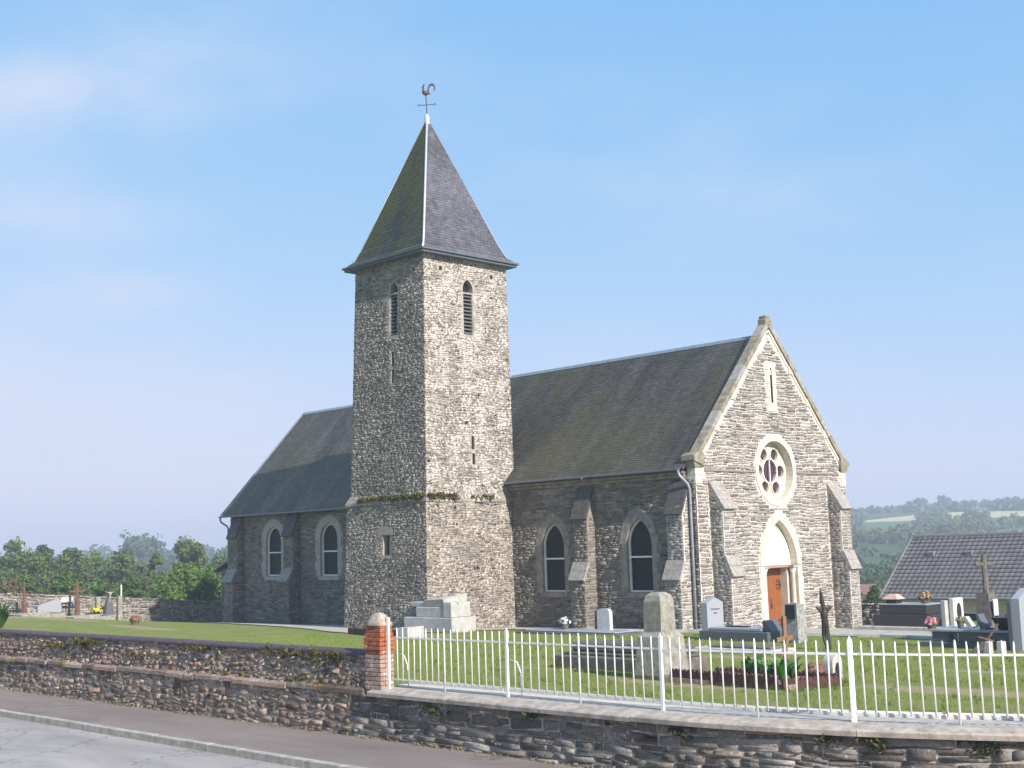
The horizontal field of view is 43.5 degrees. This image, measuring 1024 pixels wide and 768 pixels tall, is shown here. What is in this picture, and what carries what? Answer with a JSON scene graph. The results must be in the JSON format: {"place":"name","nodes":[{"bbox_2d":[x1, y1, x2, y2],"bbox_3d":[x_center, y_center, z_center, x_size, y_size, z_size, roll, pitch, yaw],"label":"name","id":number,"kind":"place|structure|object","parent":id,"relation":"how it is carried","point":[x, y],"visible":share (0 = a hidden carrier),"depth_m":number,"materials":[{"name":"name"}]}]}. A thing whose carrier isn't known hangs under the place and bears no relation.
{"place":"outdoors","nodes":[
{"label":"outdoors","id":0,"kind":"place"},
{"bbox_2d":[0,717,298,767],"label":"road","id":1,"kind":"structure","parent":0,"point":[25,744],"depth_m":23.55,"materials":[{"name":"grey asphalt"}]},
{"bbox_2d":[0,709,365,767],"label":"kerb","id":2,"kind":"structure","parent":1,"relation":"on","point":[287,760],"depth_m":23.96,"materials":[{"name":"concrete"}]},
{"bbox_2d":[0,689,586,767],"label":"pavement","id":3,"kind":"structure","parent":0,"point":[344,749],"depth_m":24.05,"materials":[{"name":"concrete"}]},
{"bbox_2d":[0,0,1023,555],"label":"sky","id":4,"kind":"structure","parent":0,"point":[188,188],"materials":[{"name":"blue"}]},
{"bbox_2d":[2,507,1023,713],"bbox_3d":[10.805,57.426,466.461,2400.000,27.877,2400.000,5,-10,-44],"label":"ground","id":5,"kind":"structure","parent":0,"point":[216,631],"depth_m":30.47,"materials":[{"name":"green plant"}]},
{"bbox_2d":[0,601,15,628],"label":"yucca","id":6,"kind":"object","parent":5,"relation":"on","point":[4,615],"visible":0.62,"depth_m":42.23,"materials":[{"name":"green plant"}]},
{"bbox_2d":[0,575,22,593],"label":"shrub","id":7,"kind":"object","parent":5,"relation":"on","point":[8,585],"visible":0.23,"depth_m":91.78,"materials":[{"name":"brown plant"}]},
{"bbox_2d":[0,536,38,588],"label":"tree","id":8,"kind":"object","parent":5,"relation":"on","point":[21,556],"visible":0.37,"depth_m":138.50,"materials":[{"name":"green plant"}]},
{"bbox_2d":[16,587,31,612],"bbox_3d":[-24.458,10.965,64.280,0.760,1.600,0.260,5,-10,-44],"label":"rusty grave cross","id":9,"kind":"object","parent":5,"relation":"on","point":[23,605],"visible":0.88,"depth_m":64.21,"materials":[{"name":"metal"}]},
{"bbox_2d":[3,550,58,594],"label":"tree","id":10,"kind":"object","parent":5,"relation":"on","point":[44,575],"visible":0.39,"depth_m":115.72,"materials":[{"name":"green plant"}]},
{"bbox_2d":[21,576,44,593],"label":"shrub","id":11,"kind":"object","parent":5,"relation":"on","point":[27,583],"visible":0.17,"depth_m":90.67,"materials":[{"name":"green plant"}]},
{"bbox_2d":[9,612,64,617],"bbox_3d":[-23.409,11.487,63.169,2.200,0.400,1.600,5,-10,-44],"label":"grave","id":12,"kind":"object","parent":5,"relation":"on","point":[51,614],"visible":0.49,"depth_m":63.11,"materials":[{"name":"stone"}]},
{"bbox_2d":[36,544,55,593],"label":"tree","id":13,"kind":"object","parent":5,"relation":"on","point":[43,547],"visible":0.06,"depth_m":141.21,"materials":[{"name":"green plant"}]},
{"bbox_2d":[36,599,60,611],"bbox_3d":[-23.393,11.388,64.717,1.370,1.030,0.460,5,-10,-44],"label":"slanted headstone","id":14,"kind":"object","parent":5,"relation":"on","point":[54,605],"visible":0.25,"depth_m":64.88,"materials":[{"name":"grey stone"}]},
{"bbox_2d":[50,570,88,595],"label":"shrub","id":15,"kind":"object","parent":5,"relation":"on","point":[64,583],"visible":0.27,"depth_m":88.24,"materials":[{"name":"green plant"}]},
{"bbox_2d":[51,547,93,594],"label":"tree","id":16,"kind":"object","parent":5,"relation":"on","point":[69,559],"visible":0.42,"depth_m":137.79,"materials":[{"name":"green plant"}]},
{"bbox_2d":[67,587,81,595],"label":"shrub","id":17,"kind":"object","parent":5,"relation":"on","point":[71,594],"visible":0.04,"depth_m":85.48,"materials":[{"name":"green plant"}]},
{"bbox_2d":[70,581,83,615],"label":"rusty grave cross","id":18,"kind":"object","parent":5,"relation":"on","point":[77,606],"visible":0.88,"depth_m":66.13,"materials":[{"name":"metal"}]},
{"bbox_2d":[65,614,115,619],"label":"grave","id":19,"kind":"object","parent":5,"relation":"on","point":[103,616],"visible":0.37,"depth_m":65.21,"materials":[{"name":"stone"}]},
{"bbox_2d":[90,606,102,613],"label":"yellow flowers","id":20,"kind":"object","parent":5,"relation":"on","point":[94,610],"visible":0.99,"depth_m":66.43,"materials":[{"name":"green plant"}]},
{"bbox_2d":[78,549,115,595],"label":"tree","id":21,"kind":"object","parent":5,"relation":"on","point":[96,557],"visible":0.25,"depth_m":146.30,"materials":[{"name":"green plant"}]},
{"bbox_2d":[88,577,120,596],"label":"shrub","id":22,"kind":"object","parent":5,"relation":"on","point":[103,586],"visible":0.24,"depth_m":88.25,"materials":[{"name":"green plant"}]},
{"bbox_2d":[95,585,122,619],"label":"stone crucifix","id":23,"kind":"object","parent":5,"relation":"on","point":[108,608],"visible":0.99,"depth_m":67.21,"materials":[{"name":"grey stone"}]},
{"bbox_2d":[0,593,221,622],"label":"yard wall","id":24,"kind":"structure","parent":5,"relation":"on","point":[149,609],"depth_m":70.18,"materials":[{"name":"stone"}]},
{"bbox_2d":[61,597,72,602],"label":"wall plaque","id":25,"kind":"object","parent":24,"relation":"attached to","point":[66,599],"depth_m":67.08,"materials":[{"name":"white stone"}]},
{"bbox_2d":[0,530,226,592],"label":"distant woods","id":26,"kind":"object","parent":5,"relation":"on","point":[143,548],"visible":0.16,"depth_m":400.54,"materials":[{"name":"green plant"}]},
{"bbox_2d":[98,548,144,586],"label":"tree","id":27,"kind":"object","parent":5,"relation":"on","point":[111,572],"visible":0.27,"depth_m":137.73,"materials":[{"name":"green plant"}]},
{"bbox_2d":[118,574,143,597],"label":"shrub","id":28,"kind":"object","parent":5,"relation":"on","point":[131,586],"visible":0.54,"depth_m":88.58,"materials":[{"name":"green plant"}]},
{"bbox_2d":[129,614,141,624],"bbox_3d":[-15.231,9.524,51.879,0.474,0.455,0.494,5,-10,-44],"label":"clay pot","id":29,"kind":"object","parent":5,"relation":"on","point":[135,618],"visible":0.98,"depth_m":51.77,"materials":[{"name":"ceramic"}]},
{"bbox_2d":[122,560,149,597],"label":"tree","id":30,"kind":"object","parent":5,"relation":"on","point":[140,572],"visible":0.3,"depth_m":121.20,"materials":[{"name":"green plant"}]},
{"bbox_2d":[146,553,164,598],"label":"tree","id":31,"kind":"object","parent":5,"relation":"on","point":[151,573],"visible":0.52,"depth_m":99.86,"materials":[{"name":"green plant"}]},
{"bbox_2d":[141,589,221,600],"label":"valley hedges","id":32,"kind":"object","parent":5,"relation":"on","point":[217,598],"visible":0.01,"depth_m":81.66,"materials":[{"name":"green plant"}]},
{"bbox_2d":[145,561,221,600],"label":"shrub","id":33,"kind":"object","parent":5,"relation":"on","point":[184,582],"visible":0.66,"depth_m":81.65,"materials":[{"name":"green plant"}]},
{"bbox_2d":[169,535,207,576],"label":"tree","id":34,"kind":"object","parent":5,"relation":"on","point":[187,550],"visible":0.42,"depth_m":143.63,"materials":[{"name":"green plant"}]},
{"bbox_2d":[200,564,221,597],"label":"shrub","id":35,"kind":"object","parent":5,"relation":"on","point":[212,567],"visible":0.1,"depth_m":92.62,"materials":[{"name":"green plant"}]},
{"bbox_2d":[206,553,226,594],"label":"tree","id":36,"kind":"object","parent":5,"relation":"on","point":[220,560],"visible":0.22,"depth_m":183.14,"materials":[{"name":"green plant"}]},
{"bbox_2d":[348,627,366,635],"bbox_3d":[-5.081,8.723,45.006,0.044,0.321,2.723,4,-9,-36],"label":"tile border","id":37,"kind":"object","parent":5,"relation":"on","point":[356,631],"visible":0.32,"depth_m":45.57,"materials":[{"name":"tile"}]},
{"bbox_2d":[392,626,423,637],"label":"marble block","id":38,"kind":"structure","parent":5,"relation":"on","point":[405,629],"depth_m":42.96,"materials":[{"name":"stone"}]},
{"bbox_2d":[404,593,475,632],"bbox_3d":[-2.721,8.781,48.164,1.220,1.810,2.730,5,-10,-44],"label":"cement tomb","id":39,"kind":"object","parent":5,"relation":"on","point":[449,613],"visible":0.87,"depth_m":47.47,"materials":[{"name":"grey concrete"}]},
{"bbox_2d":[0,629,1023,767],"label":"street wall","id":40,"kind":"structure","parent":5,"relation":"on","point":[315,688],"depth_m":21.75,"materials":[{"name":"stone"}]},
{"bbox_2d":[364,613,394,690],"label":"brick pier","id":41,"kind":"structure","parent":40,"relation":"on","point":[375,639],"depth_m":23.64,"materials":[{"name":"brick"}]},
{"bbox_2d":[385,617,1023,724],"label":"iron railings","id":42,"kind":"object","parent":40,"relation":"on","point":[849,653],"visible":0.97,"depth_m":18.64,"materials":[{"name":"white metal"}]},
{"bbox_2d":[214,83,861,629],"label":"church","id":43,"kind":"structure","parent":5,"relation":"on","point":[444,453],"depth_m":50.88,"materials":[{"name":"stone"}]},
{"bbox_2d":[261,519,282,579],"bbox_3d":[-11.845,8.274,64.132,0.250,3.015,2.120,5,-10,-44],"label":"window","id":44,"kind":"structure","parent":43,"relation":"in","point":[275,541],"depth_m":64.35,"materials":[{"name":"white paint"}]},
{"bbox_2d":[315,515,343,579],"bbox_3d":[-8.620,7.749,60.880,0.250,3.075,2.200,5,-10,-44],"label":"window","id":45,"kind":"structure","parent":43,"relation":"in","point":[332,547],"depth_m":61.01,"materials":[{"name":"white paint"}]},
{"bbox_2d":[536,513,570,596],"bbox_3d":[1.683,6.708,50.429,0.250,3.282,1.880,5,-10,-44],"label":"window","id":46,"kind":"structure","parent":43,"relation":"in","point":[557,559],"depth_m":50.52,"materials":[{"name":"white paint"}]},
{"bbox_2d":[619,507,660,597],"bbox_3d":[4.761,6.206,47.325,0.250,3.302,1.880,5,-10,-44],"label":"window","id":47,"kind":"structure","parent":43,"relation":"in","point":[644,557],"depth_m":47.42,"materials":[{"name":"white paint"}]},
{"bbox_2d":[755,435,795,505],"bbox_3d":[9.990,3.351,49.381,2.713,2.715,0.454,5,-10,-44],"label":"rose window","id":48,"kind":"structure","parent":43,"relation":"in","point":[770,469],"depth_m":49.56,"materials":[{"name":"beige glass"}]},
{"bbox_2d":[760,511,806,627],"bbox_3d":[10.214,7.414,48.763,3.000,5.174,1.210,5,-10,-44],"label":"doorway","id":49,"kind":"structure","parent":43,"relation":"in","point":[778,586],"depth_m":49.31,"materials":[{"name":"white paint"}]},
{"bbox_2d":[516,628,641,635],"bbox_3d":[2.306,8.650,44.334,1.400,0.290,4.800,5,-10,-44],"label":"flat grave","id":50,"kind":"object","parent":5,"relation":"on","point":[555,631],"visible":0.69,"depth_m":43.91,"materials":[{"name":"grey stone"}]},
{"bbox_2d":[558,616,570,628],"bbox_3d":[1.847,8.377,44.991,0.479,0.486,0.462,5,-10,-44],"label":"flower pot","id":51,"kind":"object","parent":50,"relation":"on","point":[564,622],"visible":0.99,"depth_m":44.87,"materials":[{"name":"plant"}]},
{"bbox_2d":[594,609,612,629],"bbox_3d":[3.275,8.411,44.943,0.500,1.060,1.150,5,-10,-44],"label":"pale headstone","id":52,"kind":"object","parent":5,"relation":"on","point":[603,619],"visible":0.52,"depth_m":44.85,"materials":[{"name":"white stone"}]},
{"bbox_2d":[555,592,707,680],"bbox_3d":[2.402,5.409,27.605,2.420,1.916,4.170,5,-10,-44],"label":"old tomb","id":53,"kind":"object","parent":5,"relation":"on","point":[659,612],"visible":0.7,"depth_m":25.88,"materials":[{"name":"stone"}]},
{"bbox_2d":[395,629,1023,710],"bbox_3d":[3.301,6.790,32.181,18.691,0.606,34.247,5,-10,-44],"label":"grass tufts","id":54,"kind":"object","parent":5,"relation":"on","point":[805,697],"visible":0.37,"depth_m":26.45,"materials":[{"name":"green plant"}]},
{"bbox_2d":[699,597,781,641],"bbox_3d":[6.965,7.160,38.703,1.100,1.424,2.500,5,-10,-44],"label":"granite tomb","id":55,"kind":"object","parent":5,"relation":"on","point":[713,626],"visible":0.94,"depth_m":38.59,"materials":[{"name":"grey stone"}]},
{"bbox_2d":[696,643,793,654],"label":"ground slab","id":56,"kind":"structure","parent":5,"relation":"on","point":[747,647],"depth_m":32.79,"materials":[{"name":"stone"}]},
{"bbox_2d":[669,653,841,689],"bbox_3d":[5.276,5.512,25.052,3.757,0.674,2.969,5,-10,-44],"label":"tile edged grave","id":57,"kind":"object","parent":5,"relation":"on","point":[750,675],"visible":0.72,"depth_m":23.74,"materials":[{"name":"brown tile"}]},
{"bbox_2d":[613,629,931,639],"bbox_3d":[12.735,8.163,41.468,8.344,0.606,19.572,5,-10,-44],"label":"path edging","id":58,"kind":"object","parent":5,"relation":"on","point":[844,635],"visible":0.24,"depth_m":39.50,"materials":[{"name":"concrete"}]},
{"bbox_2d":[776,616,792,664],"bbox_3d":[5.742,5.512,27.006,0.418,1.230,0.112,2,-8,-27],"label":"wooden cross","id":59,"kind":"object","parent":5,"relation":"on","point":[785,638],"visible":0.79,"depth_m":27.03,"materials":[{"name":"brown wood"}]},
{"bbox_2d":[785,603,806,642],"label":"stone pillar","id":60,"kind":"structure","parent":5,"relation":"on","point":[795,619],"depth_m":36.91,"materials":[{"name":"grey stone"}]},
{"bbox_2d":[816,588,831,649],"bbox_3d":[8.216,6.223,33.687,0.416,1.725,0.314,-4,-7,14],"label":"iron crucifix","id":61,"kind":"object","parent":5,"relation":"on","point":[823,610],"visible":0.98,"depth_m":33.60,"materials":[{"name":"metal"}]},
{"bbox_2d":[823,655,842,677],"bbox_3d":[6.096,5.424,24.338,0.340,0.570,0.206,5,-10,-44],"label":"niche stone","id":62,"kind":"object","parent":5,"relation":"on","point":[833,663],"visible":0.61,"depth_m":24.26,"materials":[{"name":"white stone"}]},
{"bbox_2d":[860,584,881,601],"bbox_3d":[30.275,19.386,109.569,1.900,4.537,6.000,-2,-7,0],"label":"house","id":63,"kind":"structure","parent":5,"relation":"on","point":[864,589],"depth_m":108.50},
{"bbox_2d":[861,603,881,624],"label":"rubble wall","id":64,"kind":"structure","parent":5,"relation":"on","point":[869,610],"depth_m":55.74,"materials":[{"name":"stone"}]},
{"bbox_2d":[861,584,885,602],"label":"shrub","id":65,"kind":"object","parent":5,"relation":"on","point":[874,592],"visible":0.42,"depth_m":79.50,"materials":[{"name":"green plant"}]},
{"bbox_2d":[853,545,902,588],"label":"valley wood","id":66,"kind":"object","parent":5,"relation":"on","point":[870,573],"visible":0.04,"depth_m":225.07,"materials":[{"name":"green plant"}]},
{"bbox_2d":[850,495,1023,548],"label":"hillside hedgerows","id":67,"kind":"object","parent":5,"relation":"on","point":[970,519],"visible":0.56,"depth_m":521.72,"materials":[{"name":"green plant"}]},
{"bbox_2d":[878,531,1023,620],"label":"tiled house","id":68,"kind":"structure","parent":5,"relation":"on","point":[940,567],"depth_m":65.45,"materials":[{"name":"grey tile"}]},
{"bbox_2d":[964,612,976,620],"bbox_3d":[22.704,11.796,63.351,0.085,1.040,0.840,5,-10,-44],"label":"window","id":69,"kind":"structure","parent":68,"relation":"in","point":[971,614],"depth_m":63.32,"materials":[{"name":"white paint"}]},
{"bbox_2d":[940,597,964,626],"bbox_3d":[12.677,6.813,36.831,0.800,1.324,0.312,5,-10,-44],"label":"oval headstone","id":70,"kind":"object","parent":5,"relation":"on","point":[956,607],"visible":0.58,"depth_m":36.69,"materials":[{"name":"white stone"}]},
{"bbox_2d":[920,626,1009,648],"bbox_3d":[12.622,6.837,34.231,1.600,0.624,2.900,5,-10,-44],"label":"granite tomb","id":71,"kind":"object","parent":5,"relation":"on","point":[950,634],"visible":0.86,"depth_m":33.98,"materials":[{"name":"grey stone"}]},
{"bbox_2d":[924,616,938,628],"bbox_3d":[11.374,6.468,34.770,0.411,0.361,0.380,5,-10,-44],"label":"flower pot","id":72,"kind":"object","parent":71,"relation":"on","point":[931,622],"visible":1,"depth_m":34.66,"materials":[{"name":"plant"}]},
{"bbox_2d":[955,616,964,627],"bbox_3d":[12.146,6.449,34.755,0.274,0.348,0.267,-5,-8,22],"label":"flower pot","id":73,"kind":"object","parent":71,"relation":"on","point":[960,620],"visible":0.99,"depth_m":34.67,"materials":[{"name":"stone"}]},
{"bbox_2d":[963,616,977,627],"bbox_3d":[12.396,6.429,34.645,0.220,0.298,0.310,5,-10,-44],"label":"memorial plaque","id":74,"kind":"object","parent":71,"relation":"on","point":[969,622],"visible":1,"depth_m":34.61,"materials":[{"name":"stone"}]},
{"bbox_2d":[975,613,992,629],"bbox_3d":[12.493,6.283,33.915,0.360,0.398,0.310,5,-10,-44],"label":"memorial plaque","id":75,"kind":"object","parent":71,"relation":"on","point":[983,623],"visible":0.92,"depth_m":33.86,"materials":[{"name":"grey stone"}]},
{"bbox_2d":[991,614,1007,629],"bbox_3d":[12.892,6.206,33.514,0.500,0.424,0.530,5,-10,-44],"label":"black planter","id":76,"kind":"object","parent":71,"relation":"on","point":[1002,622],"visible":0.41,"depth_m":33.39,"materials":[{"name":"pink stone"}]},
{"bbox_2d":[975,554,998,626],"bbox_3d":[15.521,6.981,41.864,0.600,2.840,0.650,5,-10,-44],"label":"granite cross","id":77,"kind":"object","parent":5,"relation":"on","point":[986,603],"visible":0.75,"depth_m":41.75,"materials":[{"name":"stone"}]},
{"bbox_2d":[972,623,1006,653],"bbox_3d":[11.629,6.269,31.427,0.887,0.787,0.357,-4,-8,19],"label":"rusty cross","id":78,"kind":"object","parent":5,"relation":"on","point":[983,647],"visible":0.66,"depth_m":31.34,"materials":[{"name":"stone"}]},
{"bbox_2d":[1006,588,1023,651],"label":"pale tall headstone","id":79,"kind":"object","parent":5,"relation":"on","point":[1015,611],"visible":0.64,"depth_m":32.22,"materials":[{"name":"grey stone"}]},
{"bbox_2d":[163,621,931,637],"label":"gravel path","id":80,"kind":"structure","parent":0,"point":[335,628],"depth_m":48.54,"materials":[{"name":"grey gravel"}]},
{"bbox_2d":[858,602,966,630],"bbox_3d":[15.000,8.876,48.026,2.300,1.328,3.300,5,-10,-44],"label":"dark granite tomb","id":81,"kind":"object","parent":80,"relation":"on","point":[907,616],"visible":0.64,"depth_m":47.43,"materials":[{"name":"grey stone"}]},
{"bbox_2d":[883,594,904,602],"bbox_3d":[14.393,8.096,48.364,0.600,0.338,0.650,5,-10,-44],"label":"stone lantern","id":82,"kind":"object","parent":81,"relation":"on","point":[893,598],"visible":1,"depth_m":48.21,"materials":[{"name":"stone"}]},
{"bbox_2d":[917,590,931,603],"bbox_3d":[15.310,7.892,47.587,0.494,0.534,0.543,5,-10,-44],"label":"flower pot","id":83,"kind":"object","parent":81,"relation":"on","point":[924,597],"visible":0.99,"depth_m":47.45,"materials":[{"name":"plant"}]}
]}

